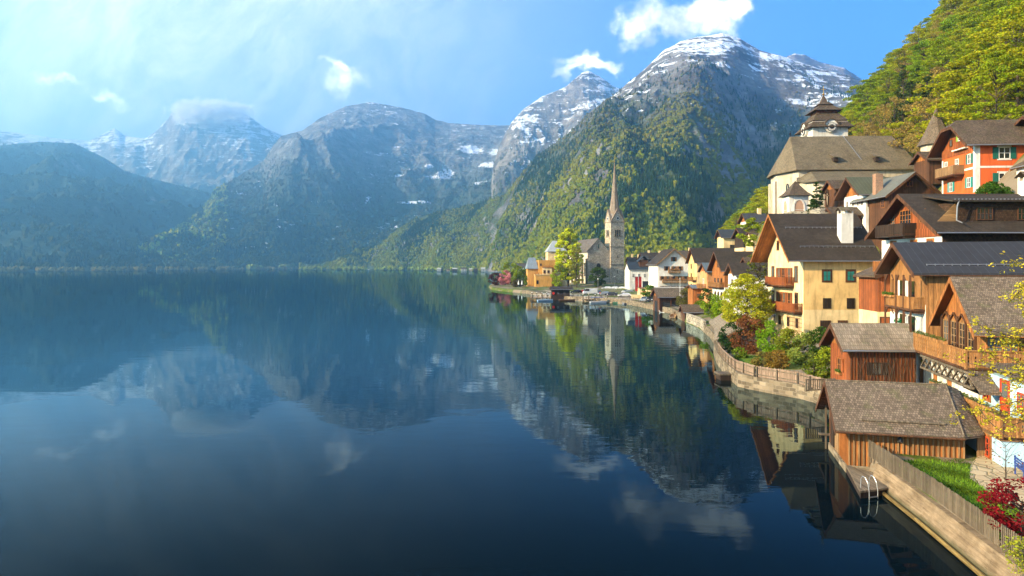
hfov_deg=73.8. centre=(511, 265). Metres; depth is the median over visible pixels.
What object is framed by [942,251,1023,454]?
yellow leaved tree
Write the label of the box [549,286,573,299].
dock house
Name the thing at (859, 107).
beech tree
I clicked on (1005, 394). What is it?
door
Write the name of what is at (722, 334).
hedge shrub
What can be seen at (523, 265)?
shore house
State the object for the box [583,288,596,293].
parked van
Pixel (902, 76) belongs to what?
spruce tree
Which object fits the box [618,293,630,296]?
parked car
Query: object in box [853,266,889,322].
link house
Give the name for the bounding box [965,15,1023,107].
beech tree
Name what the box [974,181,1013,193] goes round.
hedge shrub
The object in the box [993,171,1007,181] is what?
window
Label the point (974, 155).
red house
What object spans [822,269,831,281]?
window
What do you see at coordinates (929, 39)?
beech tree
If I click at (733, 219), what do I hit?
beech tree
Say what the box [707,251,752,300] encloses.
orange gable house
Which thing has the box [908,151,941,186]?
hut
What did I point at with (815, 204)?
young spruce
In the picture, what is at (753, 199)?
beech tree
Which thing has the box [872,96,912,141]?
budding tree
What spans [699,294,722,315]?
bay shrub
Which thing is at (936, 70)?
budding tree
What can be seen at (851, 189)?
white metal roof house
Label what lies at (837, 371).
flower box
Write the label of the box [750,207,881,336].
yellow house
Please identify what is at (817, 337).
garden shrub
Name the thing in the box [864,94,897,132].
beech tree
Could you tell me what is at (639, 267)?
blue roof house
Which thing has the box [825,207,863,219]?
wood shed
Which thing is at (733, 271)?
white tower house
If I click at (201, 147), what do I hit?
mountain
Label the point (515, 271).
shore tree
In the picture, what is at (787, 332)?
garden shrub
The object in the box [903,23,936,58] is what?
beech tree
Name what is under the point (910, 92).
spruce tree
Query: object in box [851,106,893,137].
beech tree
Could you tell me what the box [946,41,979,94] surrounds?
beech tree
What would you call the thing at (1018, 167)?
porch house
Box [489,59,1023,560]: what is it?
ground
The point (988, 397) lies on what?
window
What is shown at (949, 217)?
brown gabled house
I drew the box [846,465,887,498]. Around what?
deck
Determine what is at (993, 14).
beech tree
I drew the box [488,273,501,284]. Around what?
shore tree
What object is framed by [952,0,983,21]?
beech tree
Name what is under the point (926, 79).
spruce tree
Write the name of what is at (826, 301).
window
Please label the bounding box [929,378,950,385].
flower box
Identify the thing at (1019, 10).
beech tree
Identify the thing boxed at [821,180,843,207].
hill house
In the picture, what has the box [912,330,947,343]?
flower box
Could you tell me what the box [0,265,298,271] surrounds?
shore wood
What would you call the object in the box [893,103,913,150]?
spruce tree
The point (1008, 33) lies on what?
beech tree
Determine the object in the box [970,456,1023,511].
terrace paving
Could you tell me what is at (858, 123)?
budding tree
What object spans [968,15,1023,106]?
beech tree
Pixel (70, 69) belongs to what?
sky
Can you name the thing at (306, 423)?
water
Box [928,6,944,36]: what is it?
beech tree
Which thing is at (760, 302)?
yellow green tree
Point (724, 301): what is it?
yellow green tree
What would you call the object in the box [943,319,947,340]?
window
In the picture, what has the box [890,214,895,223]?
window
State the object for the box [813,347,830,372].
garden shrub
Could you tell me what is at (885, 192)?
brown cross gable house
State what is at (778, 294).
window
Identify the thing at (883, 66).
beech tree
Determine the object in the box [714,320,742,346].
path
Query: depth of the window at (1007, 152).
84.64 m
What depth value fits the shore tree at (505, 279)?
370.42 m
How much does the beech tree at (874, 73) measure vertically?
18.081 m
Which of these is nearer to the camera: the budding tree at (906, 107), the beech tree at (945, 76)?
the beech tree at (945, 76)
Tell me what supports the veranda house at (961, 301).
on the ground at (1009, 179)
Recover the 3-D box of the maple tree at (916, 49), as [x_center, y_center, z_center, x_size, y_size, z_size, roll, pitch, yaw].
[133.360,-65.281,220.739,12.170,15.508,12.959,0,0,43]
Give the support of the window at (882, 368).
in the garden hut at (848, 343)
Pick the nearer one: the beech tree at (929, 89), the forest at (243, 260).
the beech tree at (929, 89)
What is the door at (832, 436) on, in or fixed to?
in the boathouse at (909, 418)
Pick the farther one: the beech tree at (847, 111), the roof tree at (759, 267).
the beech tree at (847, 111)
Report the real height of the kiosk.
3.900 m
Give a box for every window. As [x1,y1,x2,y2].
[771,266,774,276]
[771,290,774,300]
[776,240,778,250]
[776,268,780,276]
[776,291,780,301]
[780,268,785,276]
[781,292,785,302]
[786,268,791,283]
[786,292,791,302]
[794,266,797,282]
[794,292,797,308]
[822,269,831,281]
[823,298,830,308]
[835,357,842,371]
[838,320,847,322]
[845,269,855,281]
[847,298,854,308]
[867,362,887,374]
[881,200,884,207]
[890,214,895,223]
[899,210,911,222]
[906,181,912,185]
[926,238,933,241]
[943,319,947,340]
[947,181,954,192]
[951,321,955,346]
[959,322,963,348]
[965,177,972,187]
[966,153,972,164]
[967,326,972,349]
[976,207,992,219]
[982,395,990,402]
[986,337,1018,357]
[993,145,1015,159]
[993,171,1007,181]
[1017,207,1023,219]
[1017,392,1023,413]
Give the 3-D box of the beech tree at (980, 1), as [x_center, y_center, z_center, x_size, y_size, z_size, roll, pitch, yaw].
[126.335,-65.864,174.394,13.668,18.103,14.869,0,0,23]
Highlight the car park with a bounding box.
[545,290,652,301]
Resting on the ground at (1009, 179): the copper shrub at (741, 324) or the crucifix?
the copper shrub at (741, 324)
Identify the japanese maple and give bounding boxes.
[976,476,1023,537]
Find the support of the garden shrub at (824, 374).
on the ground at (1009, 179)
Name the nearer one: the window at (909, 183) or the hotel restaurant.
the window at (909, 183)
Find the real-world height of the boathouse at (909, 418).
6.178 m
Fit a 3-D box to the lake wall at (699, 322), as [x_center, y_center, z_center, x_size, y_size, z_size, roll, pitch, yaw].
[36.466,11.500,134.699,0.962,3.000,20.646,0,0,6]
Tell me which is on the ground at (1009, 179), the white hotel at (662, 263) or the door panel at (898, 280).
the white hotel at (662, 263)
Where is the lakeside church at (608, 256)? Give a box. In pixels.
[569,156,624,283]
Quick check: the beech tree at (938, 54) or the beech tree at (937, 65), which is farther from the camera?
the beech tree at (937, 65)
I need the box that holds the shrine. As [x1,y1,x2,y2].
[778,181,811,212]
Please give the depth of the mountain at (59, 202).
2686.08 m
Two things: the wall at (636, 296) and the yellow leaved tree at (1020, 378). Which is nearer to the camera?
the yellow leaved tree at (1020, 378)
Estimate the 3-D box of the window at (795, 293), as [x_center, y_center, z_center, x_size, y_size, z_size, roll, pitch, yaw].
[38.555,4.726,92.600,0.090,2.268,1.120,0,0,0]
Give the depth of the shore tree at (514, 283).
343.95 m
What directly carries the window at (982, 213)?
in the brown gabled house at (949, 217)
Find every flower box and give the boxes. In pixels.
[834,369,841,374]
[887,292,894,296]
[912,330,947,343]
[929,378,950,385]
[960,391,991,409]
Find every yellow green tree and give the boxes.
[719,287,744,320]
[721,273,775,336]
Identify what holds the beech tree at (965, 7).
on the ground at (1009, 179)
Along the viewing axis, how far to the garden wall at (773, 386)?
64.95 m
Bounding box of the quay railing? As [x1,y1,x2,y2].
[527,288,678,310]
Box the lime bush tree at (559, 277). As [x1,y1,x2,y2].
[550,263,566,285]
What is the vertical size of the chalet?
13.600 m
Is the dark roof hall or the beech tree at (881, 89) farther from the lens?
the beech tree at (881, 89)
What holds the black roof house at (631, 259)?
on the ground at (1009, 179)
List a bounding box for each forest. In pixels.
[0,141,214,269]
[92,137,492,268]
[131,181,228,260]
[299,44,862,271]
[478,121,550,202]
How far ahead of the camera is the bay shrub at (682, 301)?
171.96 m
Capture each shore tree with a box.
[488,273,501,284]
[495,270,511,284]
[501,262,520,283]
[510,266,522,281]
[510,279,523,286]
[516,268,525,283]
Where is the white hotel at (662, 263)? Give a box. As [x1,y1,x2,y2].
[646,248,688,286]
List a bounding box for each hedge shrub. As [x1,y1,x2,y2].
[717,321,741,352]
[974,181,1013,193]
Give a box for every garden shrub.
[731,347,748,359]
[749,351,772,366]
[755,320,790,353]
[765,349,789,368]
[770,326,806,358]
[787,332,815,363]
[802,326,830,357]
[802,358,825,375]
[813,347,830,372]
[815,371,830,378]
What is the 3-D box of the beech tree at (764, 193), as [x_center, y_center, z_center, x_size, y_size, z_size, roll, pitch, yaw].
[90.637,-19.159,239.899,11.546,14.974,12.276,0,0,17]
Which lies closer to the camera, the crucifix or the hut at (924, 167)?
the hut at (924, 167)
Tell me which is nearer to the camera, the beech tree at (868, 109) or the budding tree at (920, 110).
the budding tree at (920, 110)
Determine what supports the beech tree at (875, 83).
on the ground at (1009, 179)
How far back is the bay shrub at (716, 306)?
123.63 m
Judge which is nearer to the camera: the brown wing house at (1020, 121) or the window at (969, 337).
the window at (969, 337)
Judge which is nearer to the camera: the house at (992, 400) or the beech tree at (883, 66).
the house at (992, 400)
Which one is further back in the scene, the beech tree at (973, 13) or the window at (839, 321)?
the beech tree at (973, 13)
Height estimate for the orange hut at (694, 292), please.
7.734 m
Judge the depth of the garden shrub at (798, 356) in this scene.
71.64 m
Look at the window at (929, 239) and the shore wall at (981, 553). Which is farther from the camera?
the window at (929, 239)
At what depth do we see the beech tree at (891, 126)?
155.78 m
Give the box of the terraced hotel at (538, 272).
[525,241,565,286]
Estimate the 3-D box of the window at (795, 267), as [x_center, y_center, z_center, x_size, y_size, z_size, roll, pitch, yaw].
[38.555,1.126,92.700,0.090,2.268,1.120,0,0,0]
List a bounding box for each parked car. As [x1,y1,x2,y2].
[605,292,615,295]
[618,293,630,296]
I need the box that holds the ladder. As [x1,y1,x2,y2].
[860,475,877,499]
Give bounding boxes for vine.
[857,352,917,382]
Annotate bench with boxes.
[1014,455,1023,475]
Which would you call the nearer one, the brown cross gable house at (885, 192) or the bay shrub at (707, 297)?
the brown cross gable house at (885, 192)
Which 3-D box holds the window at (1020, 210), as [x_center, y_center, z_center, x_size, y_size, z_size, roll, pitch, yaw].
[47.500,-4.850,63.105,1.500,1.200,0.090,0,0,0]
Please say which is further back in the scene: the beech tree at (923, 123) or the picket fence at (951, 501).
the beech tree at (923, 123)
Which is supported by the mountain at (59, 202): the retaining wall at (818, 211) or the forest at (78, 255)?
the forest at (78, 255)
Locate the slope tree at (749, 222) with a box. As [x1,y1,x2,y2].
[736,217,764,248]
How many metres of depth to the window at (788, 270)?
95.19 m
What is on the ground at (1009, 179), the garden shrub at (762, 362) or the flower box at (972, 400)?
the garden shrub at (762, 362)
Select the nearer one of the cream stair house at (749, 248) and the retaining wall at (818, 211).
the retaining wall at (818, 211)
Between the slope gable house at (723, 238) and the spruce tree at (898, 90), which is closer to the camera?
the spruce tree at (898, 90)
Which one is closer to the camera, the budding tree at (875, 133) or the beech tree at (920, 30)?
the budding tree at (875, 133)
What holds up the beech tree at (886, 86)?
on the ground at (1009, 179)
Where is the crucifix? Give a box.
[821,189,828,206]
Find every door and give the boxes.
[820,320,830,335]
[830,415,834,447]
[835,433,838,453]
[880,317,889,322]
[984,433,991,459]
[1000,378,1009,414]
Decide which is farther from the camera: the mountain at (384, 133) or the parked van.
the mountain at (384, 133)
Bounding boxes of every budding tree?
[848,122,876,135]
[855,116,882,133]
[858,129,881,135]
[863,107,895,135]
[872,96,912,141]
[887,96,933,157]
[893,50,919,78]
[901,42,925,64]
[903,98,944,153]
[910,66,953,123]
[929,11,961,36]
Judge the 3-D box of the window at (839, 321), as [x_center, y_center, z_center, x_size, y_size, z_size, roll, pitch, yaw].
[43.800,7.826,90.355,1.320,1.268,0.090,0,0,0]
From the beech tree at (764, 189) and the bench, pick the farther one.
the beech tree at (764, 189)
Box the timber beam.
[882,492,985,575]
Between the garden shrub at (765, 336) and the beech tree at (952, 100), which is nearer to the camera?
the garden shrub at (765, 336)
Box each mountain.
[0,103,281,193]
[0,142,209,270]
[145,102,509,269]
[325,33,863,274]
[491,71,618,197]
[787,54,864,82]
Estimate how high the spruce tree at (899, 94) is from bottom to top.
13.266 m
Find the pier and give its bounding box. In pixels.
[530,294,549,299]
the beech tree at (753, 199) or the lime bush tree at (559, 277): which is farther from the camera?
the lime bush tree at (559, 277)
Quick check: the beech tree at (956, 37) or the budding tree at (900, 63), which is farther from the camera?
the budding tree at (900, 63)
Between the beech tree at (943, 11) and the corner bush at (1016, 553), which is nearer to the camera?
the corner bush at (1016, 553)
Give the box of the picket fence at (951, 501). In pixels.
[869,440,1023,561]
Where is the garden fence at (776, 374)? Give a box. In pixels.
[717,343,824,389]
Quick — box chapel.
[917,99,945,150]
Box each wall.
[522,290,681,319]
[631,295,644,298]
[686,313,705,329]
[703,325,820,403]
[782,211,808,213]
[809,208,828,213]
[873,463,1023,575]
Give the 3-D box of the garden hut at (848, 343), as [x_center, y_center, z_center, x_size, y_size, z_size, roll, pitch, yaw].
[29.690,8.619,56.652,6.400,7.762,4.740,0,0,3]
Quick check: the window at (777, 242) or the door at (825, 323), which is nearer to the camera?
the door at (825, 323)
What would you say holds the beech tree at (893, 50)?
on the ground at (1009, 179)
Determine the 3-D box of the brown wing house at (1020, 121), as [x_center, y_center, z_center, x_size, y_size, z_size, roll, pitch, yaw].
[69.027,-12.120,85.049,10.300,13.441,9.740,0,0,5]
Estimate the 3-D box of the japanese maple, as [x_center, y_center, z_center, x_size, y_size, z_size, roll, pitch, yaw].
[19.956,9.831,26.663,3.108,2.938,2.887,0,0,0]
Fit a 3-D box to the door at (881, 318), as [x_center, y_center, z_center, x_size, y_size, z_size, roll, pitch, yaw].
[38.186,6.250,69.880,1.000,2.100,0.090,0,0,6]
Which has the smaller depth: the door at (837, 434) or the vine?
the door at (837, 434)
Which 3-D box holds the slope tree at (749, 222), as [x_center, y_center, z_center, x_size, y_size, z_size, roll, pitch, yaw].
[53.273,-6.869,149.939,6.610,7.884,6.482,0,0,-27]
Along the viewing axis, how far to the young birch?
324.39 m
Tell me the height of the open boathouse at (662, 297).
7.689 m
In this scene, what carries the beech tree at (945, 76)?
on the ground at (1009, 179)
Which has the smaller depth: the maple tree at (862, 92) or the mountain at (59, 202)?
the maple tree at (862, 92)
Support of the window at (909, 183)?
in the brown cross gable house at (885, 192)
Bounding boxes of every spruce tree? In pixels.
[889,89,901,124]
[891,93,905,127]
[893,64,909,111]
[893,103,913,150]
[901,81,916,130]
[907,68,919,110]
[909,76,934,156]
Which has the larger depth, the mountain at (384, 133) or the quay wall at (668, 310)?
the mountain at (384, 133)
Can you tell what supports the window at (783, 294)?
in the yellow house at (816, 262)
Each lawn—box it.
[739,355,763,364]
[899,460,1021,550]
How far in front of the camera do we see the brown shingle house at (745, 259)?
133.72 m
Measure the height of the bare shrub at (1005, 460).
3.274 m
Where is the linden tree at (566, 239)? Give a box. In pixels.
[554,228,583,285]
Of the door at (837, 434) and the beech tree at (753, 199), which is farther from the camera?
the beech tree at (753, 199)
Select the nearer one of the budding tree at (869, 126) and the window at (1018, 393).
the window at (1018, 393)
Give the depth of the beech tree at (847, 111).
236.84 m
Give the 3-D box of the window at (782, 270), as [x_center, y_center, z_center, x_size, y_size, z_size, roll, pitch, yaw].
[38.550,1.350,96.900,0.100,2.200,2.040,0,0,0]
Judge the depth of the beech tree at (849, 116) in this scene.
228.85 m
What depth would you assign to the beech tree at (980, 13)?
189.07 m
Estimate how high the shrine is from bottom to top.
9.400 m
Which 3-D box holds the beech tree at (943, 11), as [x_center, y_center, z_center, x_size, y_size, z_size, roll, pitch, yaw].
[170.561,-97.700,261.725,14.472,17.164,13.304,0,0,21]
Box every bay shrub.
[675,288,687,305]
[698,288,713,307]
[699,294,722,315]
[710,299,724,318]
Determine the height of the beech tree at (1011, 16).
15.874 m
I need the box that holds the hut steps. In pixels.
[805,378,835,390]
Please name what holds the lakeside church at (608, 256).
on the ground at (1009, 179)
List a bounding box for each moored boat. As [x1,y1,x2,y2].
[559,299,574,300]
[589,297,605,302]
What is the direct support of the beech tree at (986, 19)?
on the ground at (1009, 179)
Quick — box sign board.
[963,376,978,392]
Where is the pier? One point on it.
(540, 296)
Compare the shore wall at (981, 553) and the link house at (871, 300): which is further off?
the link house at (871, 300)
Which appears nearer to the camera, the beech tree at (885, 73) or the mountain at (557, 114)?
the beech tree at (885, 73)
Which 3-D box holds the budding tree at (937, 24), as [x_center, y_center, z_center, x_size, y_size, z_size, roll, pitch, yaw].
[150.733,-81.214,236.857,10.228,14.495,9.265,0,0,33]
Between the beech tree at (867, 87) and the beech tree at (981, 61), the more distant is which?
the beech tree at (867, 87)
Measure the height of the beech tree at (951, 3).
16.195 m
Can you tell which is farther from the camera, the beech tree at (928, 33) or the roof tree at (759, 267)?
the beech tree at (928, 33)
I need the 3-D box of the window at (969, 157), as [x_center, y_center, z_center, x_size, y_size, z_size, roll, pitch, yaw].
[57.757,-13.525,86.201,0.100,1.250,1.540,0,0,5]
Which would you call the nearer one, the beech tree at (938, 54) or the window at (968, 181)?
the window at (968, 181)
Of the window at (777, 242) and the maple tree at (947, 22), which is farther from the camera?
the maple tree at (947, 22)
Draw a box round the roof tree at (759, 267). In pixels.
[743,244,767,307]
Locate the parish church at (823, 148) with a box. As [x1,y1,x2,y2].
[767,86,913,213]
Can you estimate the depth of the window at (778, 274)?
98.74 m
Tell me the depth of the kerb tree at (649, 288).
204.56 m
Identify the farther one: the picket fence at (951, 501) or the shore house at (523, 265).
the shore house at (523, 265)
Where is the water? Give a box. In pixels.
[0,269,977,575]
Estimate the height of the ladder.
1.784 m
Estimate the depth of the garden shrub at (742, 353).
77.73 m
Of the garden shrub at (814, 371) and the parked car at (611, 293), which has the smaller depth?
the garden shrub at (814, 371)
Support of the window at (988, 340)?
in the veranda house at (961, 301)
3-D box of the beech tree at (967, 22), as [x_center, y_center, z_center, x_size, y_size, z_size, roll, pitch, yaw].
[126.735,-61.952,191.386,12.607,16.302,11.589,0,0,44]
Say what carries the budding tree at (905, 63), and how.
on the ground at (1009, 179)
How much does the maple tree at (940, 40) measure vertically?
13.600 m
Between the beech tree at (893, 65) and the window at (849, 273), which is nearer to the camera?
the window at (849, 273)
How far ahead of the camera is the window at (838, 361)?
56.77 m
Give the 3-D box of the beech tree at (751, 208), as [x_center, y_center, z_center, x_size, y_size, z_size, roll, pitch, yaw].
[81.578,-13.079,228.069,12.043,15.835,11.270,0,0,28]
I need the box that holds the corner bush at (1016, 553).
[1000,536,1023,573]
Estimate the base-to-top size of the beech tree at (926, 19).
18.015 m
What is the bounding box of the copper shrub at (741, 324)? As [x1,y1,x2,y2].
[727,313,765,353]
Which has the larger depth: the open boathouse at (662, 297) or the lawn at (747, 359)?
the open boathouse at (662, 297)
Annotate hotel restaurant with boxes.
[644,287,684,291]
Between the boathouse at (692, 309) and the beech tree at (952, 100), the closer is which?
the beech tree at (952, 100)
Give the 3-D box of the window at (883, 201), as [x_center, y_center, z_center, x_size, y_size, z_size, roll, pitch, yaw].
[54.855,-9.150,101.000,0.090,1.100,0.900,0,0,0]
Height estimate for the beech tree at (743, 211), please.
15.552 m
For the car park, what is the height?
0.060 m
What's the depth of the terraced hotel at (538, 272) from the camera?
349.00 m
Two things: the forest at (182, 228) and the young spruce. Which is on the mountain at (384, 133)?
the forest at (182, 228)
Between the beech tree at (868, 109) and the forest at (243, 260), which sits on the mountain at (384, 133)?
the forest at (243, 260)
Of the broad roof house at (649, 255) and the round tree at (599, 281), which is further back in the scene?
the broad roof house at (649, 255)
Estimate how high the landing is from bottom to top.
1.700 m
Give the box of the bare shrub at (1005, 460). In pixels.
[981,430,1023,478]
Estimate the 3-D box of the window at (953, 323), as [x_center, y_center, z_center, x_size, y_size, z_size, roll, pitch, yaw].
[32.076,5.025,49.492,0.090,2.050,1.050,0,0,14]
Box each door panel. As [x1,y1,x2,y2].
[898,280,899,294]
[905,281,907,296]
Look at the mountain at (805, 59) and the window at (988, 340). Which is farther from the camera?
the mountain at (805, 59)
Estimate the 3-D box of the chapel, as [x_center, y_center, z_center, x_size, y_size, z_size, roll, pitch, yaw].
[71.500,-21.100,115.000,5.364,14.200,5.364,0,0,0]
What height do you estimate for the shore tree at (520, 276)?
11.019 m
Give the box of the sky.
[0,0,939,139]
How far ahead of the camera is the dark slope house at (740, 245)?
184.65 m
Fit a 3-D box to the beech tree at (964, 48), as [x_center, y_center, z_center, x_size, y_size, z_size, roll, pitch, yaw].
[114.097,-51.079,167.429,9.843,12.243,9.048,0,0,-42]
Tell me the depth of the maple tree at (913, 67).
214.33 m
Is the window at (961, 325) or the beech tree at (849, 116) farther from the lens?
the beech tree at (849, 116)
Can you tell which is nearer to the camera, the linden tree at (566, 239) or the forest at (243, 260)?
the linden tree at (566, 239)
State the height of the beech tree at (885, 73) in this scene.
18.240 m
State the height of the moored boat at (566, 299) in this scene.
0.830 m
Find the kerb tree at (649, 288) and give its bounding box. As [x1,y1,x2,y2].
[641,285,653,296]
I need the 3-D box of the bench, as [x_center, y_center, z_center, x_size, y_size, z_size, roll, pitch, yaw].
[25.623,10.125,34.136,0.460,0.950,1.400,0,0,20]
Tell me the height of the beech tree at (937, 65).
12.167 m
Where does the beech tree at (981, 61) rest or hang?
on the ground at (1009, 179)
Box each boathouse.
[650,288,686,311]
[678,304,709,320]
[815,379,984,471]
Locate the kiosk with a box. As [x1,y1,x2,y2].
[637,287,645,294]
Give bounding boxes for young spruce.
[806,182,825,213]
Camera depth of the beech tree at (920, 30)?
265.94 m
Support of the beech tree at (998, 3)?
on the ground at (1009, 179)
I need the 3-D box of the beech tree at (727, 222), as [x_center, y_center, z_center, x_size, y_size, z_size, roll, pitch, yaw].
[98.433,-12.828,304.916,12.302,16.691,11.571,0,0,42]
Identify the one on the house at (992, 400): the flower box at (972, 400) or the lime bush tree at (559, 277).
the flower box at (972, 400)
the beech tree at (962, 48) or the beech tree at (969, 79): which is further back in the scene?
the beech tree at (962, 48)
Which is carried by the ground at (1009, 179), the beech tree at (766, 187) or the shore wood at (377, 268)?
the beech tree at (766, 187)
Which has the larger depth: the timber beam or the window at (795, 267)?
the window at (795, 267)
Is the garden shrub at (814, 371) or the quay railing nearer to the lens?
the garden shrub at (814, 371)
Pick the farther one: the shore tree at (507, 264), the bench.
the shore tree at (507, 264)
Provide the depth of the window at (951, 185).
90.33 m
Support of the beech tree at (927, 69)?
on the ground at (1009, 179)
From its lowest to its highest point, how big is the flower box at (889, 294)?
0.454 m
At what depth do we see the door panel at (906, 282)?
59.93 m
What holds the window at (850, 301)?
in the yellow house at (816, 262)
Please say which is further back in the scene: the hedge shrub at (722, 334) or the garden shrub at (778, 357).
the hedge shrub at (722, 334)
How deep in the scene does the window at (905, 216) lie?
68.40 m
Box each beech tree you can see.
[718,220,738,228]
[724,214,740,228]
[737,207,763,219]
[740,204,766,224]
[746,197,767,214]
[747,194,764,210]
[750,186,767,204]
[753,191,767,212]
[757,188,767,213]
[841,110,860,125]
[843,78,890,124]
[845,111,863,130]
[850,101,883,135]
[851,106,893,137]
[863,73,891,101]
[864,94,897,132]
[867,70,909,122]
[868,65,886,81]
[874,73,902,104]
[874,83,897,111]
[876,53,900,88]
[877,121,916,148]
[882,48,912,81]
[883,47,921,89]
[900,28,935,61]
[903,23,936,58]
[904,73,989,139]
[909,43,930,74]
[910,38,964,91]
[913,17,931,34]
[915,38,937,61]
[915,98,965,148]
[916,74,953,119]
[919,28,938,52]
[919,45,959,70]
[927,59,944,74]
[928,0,967,33]
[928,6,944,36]
[932,51,1022,124]
[935,0,964,17]
[937,14,978,66]
[939,76,992,116]
[942,95,980,123]
[944,28,971,69]
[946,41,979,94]
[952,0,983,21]
[952,6,979,41]
[955,37,980,59]
[956,0,993,35]
[956,38,994,70]
[956,50,1023,119]
[959,8,1004,59]
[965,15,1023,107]
[966,56,1007,108]
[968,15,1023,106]
[970,0,1007,40]
[974,0,1011,24]
[975,0,995,18]
[978,5,1023,82]
[989,0,1023,71]
[995,0,1023,46]
[996,10,1019,63]
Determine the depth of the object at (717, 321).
112.70 m
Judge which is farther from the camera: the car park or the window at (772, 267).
the car park
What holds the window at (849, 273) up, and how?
in the yellow house at (816, 262)
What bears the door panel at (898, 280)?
in the metal roof house at (920, 273)
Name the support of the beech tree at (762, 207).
on the ground at (1009, 179)
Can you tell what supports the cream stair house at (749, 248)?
on the ground at (1009, 179)
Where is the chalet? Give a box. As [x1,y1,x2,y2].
[737,208,766,227]
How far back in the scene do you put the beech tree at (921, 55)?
229.07 m
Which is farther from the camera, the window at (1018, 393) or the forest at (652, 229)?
the forest at (652, 229)
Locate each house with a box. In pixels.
[516,263,525,269]
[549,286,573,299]
[624,256,648,288]
[625,254,638,262]
[637,250,660,260]
[678,248,689,258]
[696,263,711,305]
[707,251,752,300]
[714,229,734,247]
[723,263,767,316]
[731,228,759,250]
[740,257,767,262]
[745,231,758,250]
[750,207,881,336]
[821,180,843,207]
[834,177,889,231]
[850,171,941,253]
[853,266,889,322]
[865,171,1023,271]
[874,241,1023,383]
[913,277,1023,400]
[927,119,1023,193]
[965,359,1023,467]
[1010,161,1023,174]
[1013,116,1023,126]
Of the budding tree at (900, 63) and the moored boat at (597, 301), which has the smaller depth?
the moored boat at (597, 301)
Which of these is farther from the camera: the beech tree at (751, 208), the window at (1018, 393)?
the beech tree at (751, 208)
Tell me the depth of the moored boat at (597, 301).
220.62 m
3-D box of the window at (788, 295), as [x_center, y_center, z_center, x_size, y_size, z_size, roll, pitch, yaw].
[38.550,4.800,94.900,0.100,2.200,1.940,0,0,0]
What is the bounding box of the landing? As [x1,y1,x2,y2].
[714,371,731,380]
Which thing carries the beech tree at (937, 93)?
on the ground at (1009, 179)
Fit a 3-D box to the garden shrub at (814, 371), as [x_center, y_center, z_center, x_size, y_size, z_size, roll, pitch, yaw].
[28.663,9.946,64.620,2.213,2.590,1.993,0,0,0]
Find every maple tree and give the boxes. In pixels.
[856,82,874,113]
[904,40,940,78]
[905,60,925,88]
[928,31,959,69]
[935,14,961,43]
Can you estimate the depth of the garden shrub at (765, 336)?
78.89 m
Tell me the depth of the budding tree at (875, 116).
188.86 m
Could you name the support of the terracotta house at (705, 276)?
on the ground at (1009, 179)
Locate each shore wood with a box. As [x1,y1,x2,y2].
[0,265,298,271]
[246,264,289,268]
[299,266,478,270]
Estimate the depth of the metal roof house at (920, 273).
56.55 m
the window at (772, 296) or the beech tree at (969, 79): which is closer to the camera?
the window at (772, 296)
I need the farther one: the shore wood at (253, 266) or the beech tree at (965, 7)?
the shore wood at (253, 266)
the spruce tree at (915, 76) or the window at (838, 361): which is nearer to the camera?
the window at (838, 361)
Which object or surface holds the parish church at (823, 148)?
on the ground at (1009, 179)
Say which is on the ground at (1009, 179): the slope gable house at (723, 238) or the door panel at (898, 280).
the slope gable house at (723, 238)
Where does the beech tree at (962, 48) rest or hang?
on the ground at (1009, 179)
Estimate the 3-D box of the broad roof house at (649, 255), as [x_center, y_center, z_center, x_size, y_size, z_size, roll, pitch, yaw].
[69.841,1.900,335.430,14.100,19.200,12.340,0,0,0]
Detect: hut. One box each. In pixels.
[685,284,700,303]
[819,323,916,382]
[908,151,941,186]
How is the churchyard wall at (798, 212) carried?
on the ground at (1009, 179)
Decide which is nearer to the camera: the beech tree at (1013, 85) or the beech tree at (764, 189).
the beech tree at (1013, 85)
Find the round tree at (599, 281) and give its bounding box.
[588,267,607,286]
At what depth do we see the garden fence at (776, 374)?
64.67 m
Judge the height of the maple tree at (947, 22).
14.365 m
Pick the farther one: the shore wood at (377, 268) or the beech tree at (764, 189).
the shore wood at (377, 268)
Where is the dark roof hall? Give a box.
[685,248,734,283]
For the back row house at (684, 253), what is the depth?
302.84 m
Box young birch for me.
[567,249,584,286]
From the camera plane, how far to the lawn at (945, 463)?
33.88 m
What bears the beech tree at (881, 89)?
on the ground at (1009, 179)

